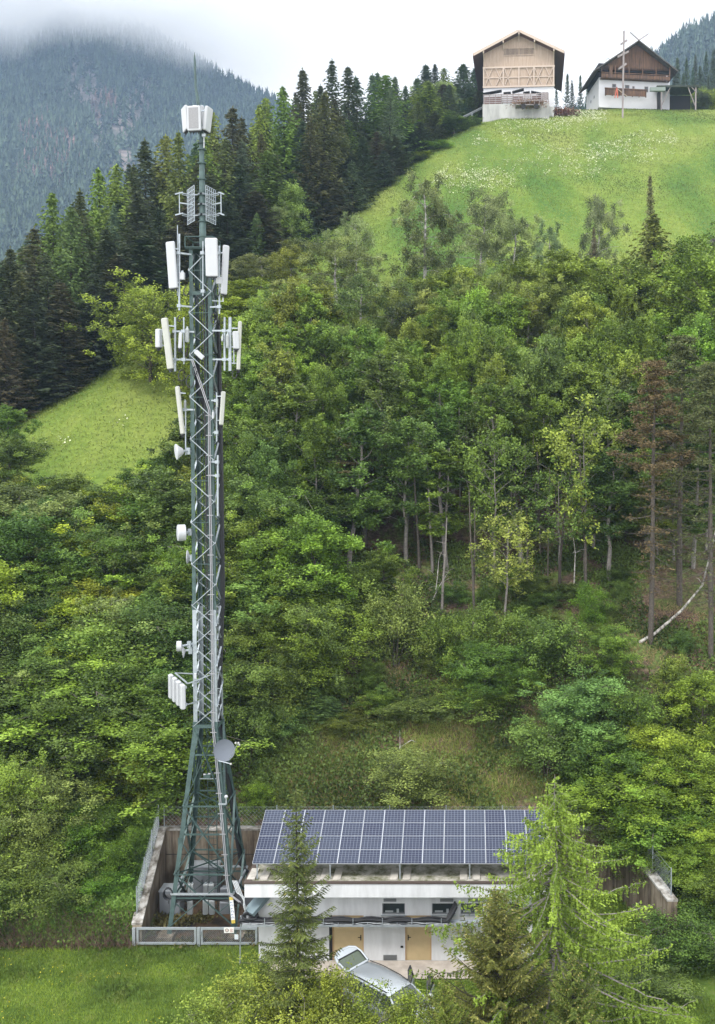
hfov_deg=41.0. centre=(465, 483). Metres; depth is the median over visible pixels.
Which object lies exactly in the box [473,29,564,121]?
barn
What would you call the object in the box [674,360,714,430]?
broadleaf tree
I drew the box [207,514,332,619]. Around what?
broadleaf tree
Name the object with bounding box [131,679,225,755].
broadleaf tree
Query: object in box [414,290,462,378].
broadleaf tree
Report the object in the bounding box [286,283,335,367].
broadleaf tree
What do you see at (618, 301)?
broadleaf tree
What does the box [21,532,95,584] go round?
broadleaf tree
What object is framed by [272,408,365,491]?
broadleaf tree
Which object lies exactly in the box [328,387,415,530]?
broadleaf tree
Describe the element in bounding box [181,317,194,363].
mounting pipe
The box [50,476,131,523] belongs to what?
broadleaf tree
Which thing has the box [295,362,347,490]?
broadleaf tree
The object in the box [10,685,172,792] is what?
broadleaf tree
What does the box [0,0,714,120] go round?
sky
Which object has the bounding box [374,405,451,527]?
broadleaf tree
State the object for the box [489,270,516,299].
broadleaf tree
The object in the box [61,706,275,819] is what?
broadleaf tree
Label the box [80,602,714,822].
dry grass
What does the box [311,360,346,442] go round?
broadleaf tree
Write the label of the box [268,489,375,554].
broadleaf tree
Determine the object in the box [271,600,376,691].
tree
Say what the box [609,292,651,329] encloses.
broadleaf tree
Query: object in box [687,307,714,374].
broadleaf tree
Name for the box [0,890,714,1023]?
lawn grass
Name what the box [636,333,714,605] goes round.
pine tree
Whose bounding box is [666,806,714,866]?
tree
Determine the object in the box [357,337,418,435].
broadleaf tree
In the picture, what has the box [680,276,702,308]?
broadleaf tree
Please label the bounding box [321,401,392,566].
broadleaf tree
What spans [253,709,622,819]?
clearing grass
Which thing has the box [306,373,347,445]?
broadleaf tree
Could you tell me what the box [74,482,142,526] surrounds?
broadleaf tree
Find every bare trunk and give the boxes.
[413,464,423,567]
[413,477,416,538]
[427,463,433,571]
[437,518,453,611]
[443,448,449,562]
[463,492,478,612]
[465,412,471,512]
[473,509,483,585]
[503,467,519,569]
[525,453,535,569]
[531,451,540,553]
[544,467,553,581]
[553,485,558,551]
[579,454,586,584]
[671,458,674,560]
[675,442,677,573]
[704,509,708,608]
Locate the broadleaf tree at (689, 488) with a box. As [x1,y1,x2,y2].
[655,429,714,568]
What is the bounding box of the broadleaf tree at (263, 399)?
[241,386,287,441]
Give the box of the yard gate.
[132,927,257,945]
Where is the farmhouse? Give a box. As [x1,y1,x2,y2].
[578,32,677,109]
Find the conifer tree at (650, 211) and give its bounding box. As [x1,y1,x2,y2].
[641,176,661,261]
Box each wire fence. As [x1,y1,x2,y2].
[136,806,158,913]
[163,805,615,826]
[619,804,671,894]
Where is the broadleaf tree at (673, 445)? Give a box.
[656,364,696,510]
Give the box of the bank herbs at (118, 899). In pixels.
[0,798,163,947]
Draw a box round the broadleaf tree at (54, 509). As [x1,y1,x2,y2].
[0,485,102,580]
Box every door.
[332,915,363,959]
[405,915,431,959]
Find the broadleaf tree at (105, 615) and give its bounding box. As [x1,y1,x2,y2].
[60,595,165,662]
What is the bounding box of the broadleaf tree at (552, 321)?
[544,313,569,334]
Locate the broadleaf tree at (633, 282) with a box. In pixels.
[557,253,680,329]
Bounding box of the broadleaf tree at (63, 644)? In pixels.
[9,625,152,710]
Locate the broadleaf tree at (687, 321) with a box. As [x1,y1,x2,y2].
[666,309,714,419]
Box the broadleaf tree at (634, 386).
[601,381,663,470]
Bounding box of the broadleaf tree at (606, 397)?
[572,368,641,521]
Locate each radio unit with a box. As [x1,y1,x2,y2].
[179,271,184,279]
[185,327,188,341]
[187,901,192,914]
[193,349,204,359]
[203,882,207,895]
[203,900,208,914]
[208,882,213,895]
[209,900,214,914]
[216,275,221,283]
[220,885,227,892]
[220,901,229,913]
[226,332,228,347]
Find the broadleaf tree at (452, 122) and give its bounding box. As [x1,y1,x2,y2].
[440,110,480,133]
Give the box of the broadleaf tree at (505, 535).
[463,500,556,616]
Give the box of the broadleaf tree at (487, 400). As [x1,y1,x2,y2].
[450,376,527,539]
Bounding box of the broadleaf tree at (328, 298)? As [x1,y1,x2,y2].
[299,278,350,364]
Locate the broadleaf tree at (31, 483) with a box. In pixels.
[0,469,63,495]
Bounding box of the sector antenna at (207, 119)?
[201,106,212,135]
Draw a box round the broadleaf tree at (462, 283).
[439,270,499,302]
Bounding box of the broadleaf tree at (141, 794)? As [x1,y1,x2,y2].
[91,738,187,808]
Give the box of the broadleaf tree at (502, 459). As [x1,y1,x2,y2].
[454,414,540,580]
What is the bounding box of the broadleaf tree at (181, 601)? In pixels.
[110,580,207,624]
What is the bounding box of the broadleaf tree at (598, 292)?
[586,275,627,336]
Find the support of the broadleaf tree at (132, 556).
on the hillside
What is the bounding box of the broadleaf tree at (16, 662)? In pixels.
[0,647,68,678]
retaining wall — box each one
[131,829,165,941]
[159,826,613,891]
[613,829,677,948]
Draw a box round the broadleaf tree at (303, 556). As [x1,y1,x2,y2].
[269,525,340,580]
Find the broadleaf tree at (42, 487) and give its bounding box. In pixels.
[23,482,61,495]
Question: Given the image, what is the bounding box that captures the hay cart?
[502,97,555,109]
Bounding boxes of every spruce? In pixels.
[0,246,45,410]
[0,260,68,409]
[0,271,59,413]
[0,300,45,414]
[0,312,34,428]
[0,318,41,427]
[7,226,92,398]
[8,289,83,409]
[18,237,38,264]
[19,263,57,395]
[27,253,84,399]
[30,219,61,276]
[31,281,102,395]
[51,254,115,380]
[61,273,131,376]
[65,188,100,366]
[85,253,149,357]
[86,227,135,359]
[92,202,123,292]
[94,200,128,272]
[96,191,170,343]
[97,219,171,338]
[100,237,183,343]
[122,164,130,198]
[123,164,147,215]
[124,138,171,238]
[131,228,223,311]
[145,206,194,307]
[148,163,163,219]
[150,174,169,225]
[165,179,186,227]
[165,198,229,297]
[172,160,235,277]
[185,142,198,182]
[185,173,239,273]
[190,144,212,184]
[194,199,267,282]
[207,106,258,238]
[223,163,284,270]
[227,138,275,249]
[228,191,303,269]
[230,115,257,191]
[243,213,267,277]
[251,133,272,196]
[251,789,341,1023]
[259,115,273,161]
[260,153,304,246]
[271,173,336,247]
[281,121,337,223]
[287,67,319,159]
[288,94,301,136]
[289,136,329,233]
[291,118,341,233]
[297,687,337,719]
[298,150,362,232]
[298,214,322,245]
[311,695,350,723]
[313,83,330,136]
[316,59,355,147]
[329,98,350,150]
[330,132,378,205]
[332,117,349,148]
[334,151,377,205]
[335,66,370,156]
[335,160,374,211]
[344,75,374,151]
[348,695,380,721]
[350,136,386,193]
[352,151,380,193]
[360,132,404,184]
[361,74,375,120]
[366,72,385,122]
[368,87,410,172]
[368,682,396,709]
[372,150,402,186]
[379,136,419,176]
[393,77,406,124]
[397,123,434,162]
[399,85,413,124]
[404,122,441,150]
[406,77,422,108]
[412,122,432,150]
[414,64,437,93]
[415,977,474,1023]
[416,886,565,1023]
[422,86,447,134]
[425,111,451,142]
[430,64,441,85]
[437,84,460,113]
[438,85,468,133]
[451,64,480,101]
[454,101,481,125]
[462,91,482,120]
[465,68,482,98]
[527,952,610,1023]
[554,90,559,108]
[562,72,571,109]
[568,80,577,109]
[576,74,583,109]
[582,89,587,108]
[590,374,666,543]
[671,72,679,95]
[673,56,682,95]
[680,73,685,95]
[683,56,691,104]
[688,67,695,101]
[690,53,698,92]
[697,66,705,91]
[701,52,710,91]
[706,75,710,107]
[707,50,714,92]
[709,63,714,106]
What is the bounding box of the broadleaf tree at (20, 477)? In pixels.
[0,463,45,512]
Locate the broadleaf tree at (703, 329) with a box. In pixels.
[662,311,714,466]
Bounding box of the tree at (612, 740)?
[560,726,646,790]
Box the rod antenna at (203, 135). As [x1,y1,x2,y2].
[202,134,205,147]
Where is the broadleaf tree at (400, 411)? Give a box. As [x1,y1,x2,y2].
[369,361,425,498]
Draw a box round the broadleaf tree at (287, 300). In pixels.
[261,276,345,364]
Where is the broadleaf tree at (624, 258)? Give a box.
[615,254,635,271]
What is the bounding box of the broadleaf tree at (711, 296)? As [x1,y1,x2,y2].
[697,289,714,313]
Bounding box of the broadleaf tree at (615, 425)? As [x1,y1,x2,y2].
[566,417,630,547]
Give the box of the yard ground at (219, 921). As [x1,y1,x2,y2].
[144,891,254,941]
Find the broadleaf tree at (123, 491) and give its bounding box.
[93,464,204,528]
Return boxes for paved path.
[270,961,477,978]
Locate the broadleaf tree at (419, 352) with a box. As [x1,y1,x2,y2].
[386,336,431,400]
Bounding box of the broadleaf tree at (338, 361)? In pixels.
[329,346,361,440]
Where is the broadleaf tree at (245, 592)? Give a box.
[159,566,303,667]
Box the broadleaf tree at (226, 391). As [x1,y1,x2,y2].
[200,347,272,407]
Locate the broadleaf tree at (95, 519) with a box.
[51,499,134,537]
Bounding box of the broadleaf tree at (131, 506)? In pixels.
[105,485,190,569]
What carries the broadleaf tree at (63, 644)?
on the hillside
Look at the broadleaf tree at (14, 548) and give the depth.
58.75 m
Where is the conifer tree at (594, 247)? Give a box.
[589,229,597,269]
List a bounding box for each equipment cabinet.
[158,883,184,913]
[188,860,220,895]
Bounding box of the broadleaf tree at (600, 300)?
[566,292,619,347]
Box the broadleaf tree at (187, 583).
[128,571,207,610]
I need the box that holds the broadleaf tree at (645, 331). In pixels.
[622,308,670,388]
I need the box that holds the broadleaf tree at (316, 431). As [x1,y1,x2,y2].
[283,412,347,514]
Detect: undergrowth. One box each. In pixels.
[0,897,139,952]
[4,536,714,825]
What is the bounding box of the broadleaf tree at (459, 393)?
[417,376,483,499]
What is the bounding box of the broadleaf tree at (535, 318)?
[504,292,556,394]
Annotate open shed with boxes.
[656,85,700,109]
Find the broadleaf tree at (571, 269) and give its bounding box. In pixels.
[519,244,614,317]
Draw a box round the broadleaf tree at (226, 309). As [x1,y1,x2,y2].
[173,294,255,351]
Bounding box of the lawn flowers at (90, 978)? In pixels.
[1,946,246,1022]
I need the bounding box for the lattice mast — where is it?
[156,52,253,941]
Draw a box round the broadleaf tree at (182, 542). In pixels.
[141,513,259,575]
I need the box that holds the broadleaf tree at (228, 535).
[172,508,297,603]
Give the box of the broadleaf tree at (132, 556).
[82,519,191,590]
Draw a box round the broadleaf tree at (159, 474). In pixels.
[118,461,239,551]
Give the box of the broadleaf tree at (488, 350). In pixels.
[462,336,519,444]
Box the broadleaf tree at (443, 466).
[401,441,484,569]
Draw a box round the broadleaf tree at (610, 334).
[578,321,654,442]
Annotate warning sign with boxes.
[224,927,233,932]
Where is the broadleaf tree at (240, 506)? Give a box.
[215,472,309,541]
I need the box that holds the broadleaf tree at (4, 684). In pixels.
[0,665,56,761]
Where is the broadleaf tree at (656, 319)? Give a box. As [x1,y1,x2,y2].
[627,312,670,355]
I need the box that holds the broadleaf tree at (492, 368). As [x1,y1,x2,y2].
[458,352,542,504]
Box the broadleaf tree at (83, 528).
[37,515,125,599]
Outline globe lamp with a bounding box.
[218,795,227,804]
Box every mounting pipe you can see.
[172,317,181,370]
[176,234,191,310]
[177,225,177,295]
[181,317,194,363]
[183,400,194,454]
[200,241,204,295]
[208,392,218,440]
[209,455,219,515]
[210,246,221,313]
[212,317,226,370]
[214,317,231,370]
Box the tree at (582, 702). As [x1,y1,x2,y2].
[510,664,634,759]
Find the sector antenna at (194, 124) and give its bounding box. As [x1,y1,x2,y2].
[187,105,201,133]
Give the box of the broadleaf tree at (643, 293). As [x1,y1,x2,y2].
[636,287,648,307]
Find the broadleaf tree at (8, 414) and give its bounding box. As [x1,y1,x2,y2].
[0,403,43,449]
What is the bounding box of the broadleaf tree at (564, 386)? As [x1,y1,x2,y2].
[550,358,591,487]
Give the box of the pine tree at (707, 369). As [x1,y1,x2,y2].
[656,361,714,658]
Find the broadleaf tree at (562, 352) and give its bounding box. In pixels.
[524,332,573,417]
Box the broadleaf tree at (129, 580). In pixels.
[71,534,180,593]
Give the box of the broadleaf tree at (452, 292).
[377,287,488,337]
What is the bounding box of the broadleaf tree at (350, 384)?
[330,348,424,450]
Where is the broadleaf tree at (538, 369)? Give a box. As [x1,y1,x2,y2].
[504,331,580,499]
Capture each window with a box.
[381,903,405,915]
[431,903,455,915]
[460,903,482,915]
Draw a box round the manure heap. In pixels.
[549,106,590,116]
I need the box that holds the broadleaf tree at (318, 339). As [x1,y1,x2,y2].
[272,316,363,387]
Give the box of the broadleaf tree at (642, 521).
[617,447,677,544]
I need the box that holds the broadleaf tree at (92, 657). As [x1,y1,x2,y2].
[0,634,145,740]
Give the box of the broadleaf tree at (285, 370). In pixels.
[250,340,300,419]
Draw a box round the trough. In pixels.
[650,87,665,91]
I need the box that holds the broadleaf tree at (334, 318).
[277,304,357,339]
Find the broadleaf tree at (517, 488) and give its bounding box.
[477,438,554,564]
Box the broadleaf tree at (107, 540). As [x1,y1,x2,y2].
[23,506,155,601]
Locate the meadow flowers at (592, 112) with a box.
[38,108,678,449]
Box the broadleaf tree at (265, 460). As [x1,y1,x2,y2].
[243,439,298,526]
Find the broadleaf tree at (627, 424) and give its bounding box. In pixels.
[611,391,676,545]
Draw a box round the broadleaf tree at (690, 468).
[683,402,711,499]
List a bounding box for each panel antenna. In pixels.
[155,329,163,350]
[161,318,175,372]
[166,241,178,291]
[175,386,185,436]
[178,332,181,351]
[205,238,217,279]
[216,391,225,427]
[220,245,228,297]
[232,321,241,372]
[232,331,238,351]
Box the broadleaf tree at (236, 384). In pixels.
[187,345,293,417]
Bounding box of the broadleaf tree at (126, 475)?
[112,451,185,483]
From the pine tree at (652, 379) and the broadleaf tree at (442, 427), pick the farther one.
the broadleaf tree at (442, 427)
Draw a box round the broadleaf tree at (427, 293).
[412,287,456,350]
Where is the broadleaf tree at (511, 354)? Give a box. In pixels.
[460,323,527,451]
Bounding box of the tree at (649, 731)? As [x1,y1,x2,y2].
[603,717,714,792]
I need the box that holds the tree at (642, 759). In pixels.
[572,738,702,810]
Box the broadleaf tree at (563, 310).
[551,283,594,352]
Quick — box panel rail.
[175,672,212,704]
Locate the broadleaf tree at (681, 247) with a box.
[651,219,714,304]
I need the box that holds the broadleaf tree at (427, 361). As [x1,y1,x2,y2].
[417,340,457,416]
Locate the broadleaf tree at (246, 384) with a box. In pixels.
[232,354,285,416]
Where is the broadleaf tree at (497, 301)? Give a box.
[494,296,503,308]
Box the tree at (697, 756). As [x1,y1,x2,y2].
[636,736,714,811]
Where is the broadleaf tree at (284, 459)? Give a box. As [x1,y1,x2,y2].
[223,450,306,487]
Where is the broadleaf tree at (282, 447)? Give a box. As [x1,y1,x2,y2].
[228,423,312,514]
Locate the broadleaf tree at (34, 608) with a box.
[0,595,98,652]
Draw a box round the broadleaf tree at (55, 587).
[8,555,103,621]
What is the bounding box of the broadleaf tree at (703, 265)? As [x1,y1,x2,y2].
[637,234,714,335]
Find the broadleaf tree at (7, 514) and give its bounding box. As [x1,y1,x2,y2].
[0,493,20,567]
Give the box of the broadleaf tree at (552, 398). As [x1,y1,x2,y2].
[517,367,560,465]
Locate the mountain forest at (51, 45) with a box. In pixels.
[0,7,292,266]
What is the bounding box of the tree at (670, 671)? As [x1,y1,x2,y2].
[640,650,704,733]
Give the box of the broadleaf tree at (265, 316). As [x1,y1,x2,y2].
[221,303,276,357]
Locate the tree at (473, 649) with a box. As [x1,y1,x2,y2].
[432,638,546,713]
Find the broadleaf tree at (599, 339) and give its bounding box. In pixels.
[558,310,643,427]
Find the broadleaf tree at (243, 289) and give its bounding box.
[207,275,270,316]
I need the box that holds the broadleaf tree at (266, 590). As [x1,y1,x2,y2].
[233,563,339,665]
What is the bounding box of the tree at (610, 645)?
[556,622,655,688]
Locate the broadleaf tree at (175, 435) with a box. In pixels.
[146,403,258,482]
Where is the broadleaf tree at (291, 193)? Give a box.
[268,179,323,249]
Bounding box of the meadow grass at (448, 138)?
[2,108,714,476]
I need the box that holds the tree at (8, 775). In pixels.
[0,747,73,864]
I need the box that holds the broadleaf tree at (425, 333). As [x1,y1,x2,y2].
[397,302,452,365]
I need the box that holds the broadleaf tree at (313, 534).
[258,510,394,607]
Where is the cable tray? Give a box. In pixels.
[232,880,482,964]
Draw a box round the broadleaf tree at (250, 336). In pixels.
[188,307,275,403]
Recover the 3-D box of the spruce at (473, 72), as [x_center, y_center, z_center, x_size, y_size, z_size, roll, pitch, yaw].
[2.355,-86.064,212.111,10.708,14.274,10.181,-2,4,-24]
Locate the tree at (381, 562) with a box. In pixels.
[346,546,421,623]
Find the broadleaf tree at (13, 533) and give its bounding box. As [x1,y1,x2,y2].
[0,494,102,606]
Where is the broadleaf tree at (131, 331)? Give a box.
[60,266,202,382]
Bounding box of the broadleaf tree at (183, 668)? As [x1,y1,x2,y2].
[115,655,238,743]
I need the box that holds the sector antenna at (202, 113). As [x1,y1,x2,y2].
[193,105,203,132]
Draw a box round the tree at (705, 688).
[658,669,714,748]
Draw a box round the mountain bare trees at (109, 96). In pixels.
[10,84,116,186]
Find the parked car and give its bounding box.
[334,945,434,1023]
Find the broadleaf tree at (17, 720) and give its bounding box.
[0,660,120,769]
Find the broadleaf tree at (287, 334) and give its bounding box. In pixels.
[268,321,317,400]
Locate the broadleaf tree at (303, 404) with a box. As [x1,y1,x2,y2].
[260,374,337,491]
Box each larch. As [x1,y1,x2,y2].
[15,245,36,276]
[21,193,84,305]
[39,205,103,383]
[51,222,87,280]
[77,215,108,296]
[79,167,111,267]
[91,163,132,257]
[100,183,125,209]
[148,133,183,229]
[151,130,195,244]
[180,137,229,271]
[197,112,228,183]
[209,137,246,278]
[243,104,278,180]
[245,125,255,150]
[245,150,311,251]
[248,96,283,152]
[261,86,330,220]
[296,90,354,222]
[308,91,319,121]
[337,124,359,171]
[342,120,359,161]
[355,75,427,165]
[356,129,372,160]
[358,171,382,189]
[405,81,463,136]
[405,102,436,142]
[409,776,700,1023]
[433,68,457,103]
[462,97,481,117]
[463,101,482,118]
[619,212,693,324]
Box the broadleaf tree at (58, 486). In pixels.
[39,471,97,498]
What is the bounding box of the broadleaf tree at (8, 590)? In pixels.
[0,556,55,666]
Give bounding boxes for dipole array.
[175,185,197,224]
[198,185,224,224]
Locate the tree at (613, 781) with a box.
[550,764,714,837]
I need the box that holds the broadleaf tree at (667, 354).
[656,343,692,446]
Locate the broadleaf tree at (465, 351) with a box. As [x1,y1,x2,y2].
[436,314,491,445]
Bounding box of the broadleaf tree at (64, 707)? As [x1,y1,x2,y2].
[17,684,137,773]
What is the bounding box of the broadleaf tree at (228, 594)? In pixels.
[131,548,297,618]
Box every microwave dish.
[174,444,190,459]
[186,550,191,563]
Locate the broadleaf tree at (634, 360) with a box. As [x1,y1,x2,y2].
[609,352,667,459]
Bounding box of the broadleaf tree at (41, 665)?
[0,642,119,718]
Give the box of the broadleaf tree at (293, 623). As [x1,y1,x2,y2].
[245,591,389,693]
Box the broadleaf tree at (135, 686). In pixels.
[68,657,208,753]
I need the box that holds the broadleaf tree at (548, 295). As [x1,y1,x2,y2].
[518,264,569,335]
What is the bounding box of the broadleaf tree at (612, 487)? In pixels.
[569,445,650,580]
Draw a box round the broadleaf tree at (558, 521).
[521,455,592,568]
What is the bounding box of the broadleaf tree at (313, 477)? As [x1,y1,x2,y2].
[277,466,347,516]
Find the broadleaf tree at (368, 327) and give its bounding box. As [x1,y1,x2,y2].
[346,319,391,355]
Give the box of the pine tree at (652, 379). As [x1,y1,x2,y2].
[606,359,699,644]
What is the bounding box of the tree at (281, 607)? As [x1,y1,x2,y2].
[226,579,328,644]
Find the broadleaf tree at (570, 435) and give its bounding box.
[541,387,603,512]
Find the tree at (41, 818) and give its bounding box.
[0,762,108,865]
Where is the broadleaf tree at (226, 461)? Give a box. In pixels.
[177,455,241,483]
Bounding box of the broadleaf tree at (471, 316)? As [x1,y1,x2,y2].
[452,303,492,439]
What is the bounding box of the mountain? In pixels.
[12,47,228,242]
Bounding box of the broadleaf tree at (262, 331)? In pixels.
[252,319,298,387]
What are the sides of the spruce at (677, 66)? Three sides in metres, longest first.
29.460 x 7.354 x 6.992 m
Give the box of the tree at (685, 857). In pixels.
[636,837,714,892]
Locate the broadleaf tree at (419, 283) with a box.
[399,271,451,308]
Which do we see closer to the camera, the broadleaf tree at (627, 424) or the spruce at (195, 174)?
the broadleaf tree at (627, 424)
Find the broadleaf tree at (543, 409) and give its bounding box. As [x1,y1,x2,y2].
[516,394,569,527]
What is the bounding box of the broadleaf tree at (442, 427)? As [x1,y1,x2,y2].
[419,401,467,512]
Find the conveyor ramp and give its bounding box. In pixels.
[463,106,482,116]
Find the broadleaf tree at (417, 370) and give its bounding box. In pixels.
[403,350,433,455]
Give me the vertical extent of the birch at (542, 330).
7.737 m
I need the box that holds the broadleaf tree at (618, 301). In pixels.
[610,279,639,336]
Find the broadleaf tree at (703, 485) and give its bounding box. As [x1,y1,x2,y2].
[672,391,714,549]
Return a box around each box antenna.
[168,674,174,698]
[172,677,178,702]
[175,680,181,705]
[179,683,186,709]
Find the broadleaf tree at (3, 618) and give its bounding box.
[0,591,33,657]
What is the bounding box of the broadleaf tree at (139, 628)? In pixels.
[102,609,226,672]
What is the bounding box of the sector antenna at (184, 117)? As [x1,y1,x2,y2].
[181,105,187,135]
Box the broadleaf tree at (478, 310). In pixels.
[456,299,499,375]
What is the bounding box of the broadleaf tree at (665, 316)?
[652,300,692,346]
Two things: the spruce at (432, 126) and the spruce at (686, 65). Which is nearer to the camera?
the spruce at (432, 126)
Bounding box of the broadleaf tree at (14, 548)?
[0,522,50,583]
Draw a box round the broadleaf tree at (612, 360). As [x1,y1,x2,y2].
[580,338,643,446]
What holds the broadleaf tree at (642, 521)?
on the hillside
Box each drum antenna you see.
[176,524,191,540]
[176,641,192,650]
[182,647,192,657]
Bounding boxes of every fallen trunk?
[431,553,440,591]
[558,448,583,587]
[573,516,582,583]
[638,532,714,642]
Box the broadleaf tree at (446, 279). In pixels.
[402,263,496,298]
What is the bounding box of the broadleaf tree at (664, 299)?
[644,286,677,336]
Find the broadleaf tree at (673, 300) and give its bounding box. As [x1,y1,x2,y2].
[655,280,695,324]
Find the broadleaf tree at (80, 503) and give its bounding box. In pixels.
[20,492,137,534]
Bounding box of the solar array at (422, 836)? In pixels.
[247,810,547,879]
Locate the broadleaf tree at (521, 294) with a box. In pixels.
[507,288,552,344]
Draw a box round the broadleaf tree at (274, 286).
[267,279,297,292]
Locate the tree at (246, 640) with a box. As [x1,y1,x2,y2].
[217,607,307,683]
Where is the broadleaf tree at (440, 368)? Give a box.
[415,352,471,435]
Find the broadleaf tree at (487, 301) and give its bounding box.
[459,290,497,330]
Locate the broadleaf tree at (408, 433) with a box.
[371,414,447,561]
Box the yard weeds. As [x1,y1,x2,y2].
[148,910,258,947]
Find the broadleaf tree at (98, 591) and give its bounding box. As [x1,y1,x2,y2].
[51,575,142,625]
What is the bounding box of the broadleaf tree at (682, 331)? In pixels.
[657,325,714,428]
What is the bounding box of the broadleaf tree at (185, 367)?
[124,282,227,402]
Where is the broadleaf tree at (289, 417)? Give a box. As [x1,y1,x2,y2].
[265,411,327,471]
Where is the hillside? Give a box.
[0,109,714,1023]
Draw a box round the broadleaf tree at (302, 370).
[277,352,315,415]
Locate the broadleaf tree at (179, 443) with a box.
[157,436,226,472]
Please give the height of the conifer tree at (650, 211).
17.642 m
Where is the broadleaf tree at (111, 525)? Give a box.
[46,522,147,585]
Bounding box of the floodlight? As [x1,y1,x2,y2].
[200,773,215,778]
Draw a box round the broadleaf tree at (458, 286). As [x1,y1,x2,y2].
[435,281,472,299]
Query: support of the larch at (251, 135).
on the hillside
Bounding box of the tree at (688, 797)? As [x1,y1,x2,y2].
[661,766,714,849]
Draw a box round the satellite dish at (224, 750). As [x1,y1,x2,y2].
[213,739,239,764]
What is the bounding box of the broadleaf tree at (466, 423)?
[444,403,494,513]
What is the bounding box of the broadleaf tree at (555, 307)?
[541,293,579,331]
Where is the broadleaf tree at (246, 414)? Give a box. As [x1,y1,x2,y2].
[201,404,276,480]
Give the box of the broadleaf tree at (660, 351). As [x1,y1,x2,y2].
[640,335,665,435]
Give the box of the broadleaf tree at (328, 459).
[297,445,340,490]
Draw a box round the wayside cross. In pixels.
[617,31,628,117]
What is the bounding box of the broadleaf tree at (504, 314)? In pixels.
[480,290,545,364]
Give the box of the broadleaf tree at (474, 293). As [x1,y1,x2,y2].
[454,278,489,338]
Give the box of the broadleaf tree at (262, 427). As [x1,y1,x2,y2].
[225,416,296,477]
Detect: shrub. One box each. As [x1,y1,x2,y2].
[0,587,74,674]
[0,820,102,919]
[0,857,63,927]
[7,848,115,921]
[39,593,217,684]
[42,649,212,771]
[43,803,119,863]
[67,862,142,913]
[70,826,147,888]
[76,797,146,848]
[114,590,236,680]
[150,679,245,754]
[160,975,271,1023]
[187,949,305,1023]
[203,701,302,785]
[216,985,363,1023]
[217,644,322,731]
[236,780,275,811]
[247,936,300,1004]
[250,703,314,737]
[272,956,367,1023]
[304,669,352,695]
[312,710,377,741]
[313,560,386,643]
[313,673,363,701]
[334,623,361,651]
[337,994,404,1023]
[341,977,432,1023]
[343,688,406,715]
[348,670,391,695]
[350,743,462,809]
[351,577,439,666]
[356,657,389,684]
[364,691,458,729]
[377,635,419,653]
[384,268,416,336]
[385,983,453,1023]
[399,634,447,661]
[400,672,533,723]
[408,149,431,162]
[409,609,475,686]
[416,984,492,1023]
[417,652,444,676]
[420,617,456,638]
[421,139,454,150]
[422,644,460,670]
[432,581,478,606]
[449,593,539,683]
[454,607,497,636]
[465,117,485,125]
[466,585,509,608]
[476,658,559,705]
[491,568,518,591]
[497,601,543,624]
[498,710,593,789]
[500,572,562,595]
[502,582,540,604]
[507,607,590,687]
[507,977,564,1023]
[515,589,570,611]
[518,582,553,602]
[525,605,565,627]
[527,577,559,598]
[538,768,636,816]
[543,581,595,606]
[548,711,600,738]
[564,581,614,630]
[575,821,665,879]
[582,617,615,647]
[584,779,640,815]
[586,596,628,624]
[589,567,642,586]
[597,679,673,751]
[598,799,714,871]
[601,944,707,1023]
[607,576,635,600]
[612,833,694,886]
[622,896,714,973]
[628,798,714,844]
[655,897,714,980]
[658,712,697,738]
[662,705,685,727]
[663,629,701,654]
[663,860,714,910]
[678,675,695,695]
[682,86,714,109]
[690,90,714,109]
[696,89,714,109]
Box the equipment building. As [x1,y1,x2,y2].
[243,822,545,961]
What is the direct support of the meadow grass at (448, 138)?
on the hillside
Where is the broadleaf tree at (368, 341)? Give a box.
[340,323,391,401]
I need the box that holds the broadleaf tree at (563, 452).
[532,394,638,563]
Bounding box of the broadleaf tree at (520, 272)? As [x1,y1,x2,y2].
[485,252,567,320]
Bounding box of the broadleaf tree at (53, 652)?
[30,641,76,704]
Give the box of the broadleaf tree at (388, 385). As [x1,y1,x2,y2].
[349,350,426,506]
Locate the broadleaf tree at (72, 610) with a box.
[26,593,129,680]
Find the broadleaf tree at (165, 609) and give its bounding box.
[115,591,264,688]
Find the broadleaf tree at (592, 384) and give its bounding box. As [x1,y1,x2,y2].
[548,361,615,505]
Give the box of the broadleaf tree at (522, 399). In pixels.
[509,348,559,478]
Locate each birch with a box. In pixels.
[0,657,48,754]
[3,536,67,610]
[70,585,142,655]
[137,523,256,625]
[158,595,253,667]
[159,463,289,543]
[169,479,262,556]
[220,252,313,290]
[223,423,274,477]
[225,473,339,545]
[229,486,311,530]
[237,284,295,319]
[250,281,336,309]
[252,280,299,329]
[265,239,325,288]
[268,200,299,258]
[286,235,385,315]
[321,211,385,298]
[326,318,360,381]
[328,271,413,345]
[344,308,362,332]
[363,278,422,340]
[380,168,464,286]
[391,310,425,349]
[401,85,420,118]
[431,79,463,111]
[434,186,514,277]
[476,208,544,281]
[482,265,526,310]
[510,273,530,288]
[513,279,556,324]
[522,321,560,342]
[531,218,568,268]
[577,192,632,264]
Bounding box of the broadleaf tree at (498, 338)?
[491,330,516,374]
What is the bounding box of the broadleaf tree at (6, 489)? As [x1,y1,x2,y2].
[0,480,59,525]
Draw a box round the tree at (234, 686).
[182,651,315,741]
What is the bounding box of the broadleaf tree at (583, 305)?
[562,290,621,352]
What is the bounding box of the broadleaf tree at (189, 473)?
[170,464,265,517]
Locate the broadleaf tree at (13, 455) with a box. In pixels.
[0,430,59,484]
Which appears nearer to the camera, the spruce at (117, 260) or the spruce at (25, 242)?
the spruce at (117, 260)
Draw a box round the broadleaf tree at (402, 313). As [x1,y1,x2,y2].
[384,290,425,341]
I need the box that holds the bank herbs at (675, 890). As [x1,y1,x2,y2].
[635,805,714,941]
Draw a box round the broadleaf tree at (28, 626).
[0,615,64,660]
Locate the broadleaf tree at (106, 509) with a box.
[85,483,149,533]
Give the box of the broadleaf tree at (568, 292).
[556,285,590,315]

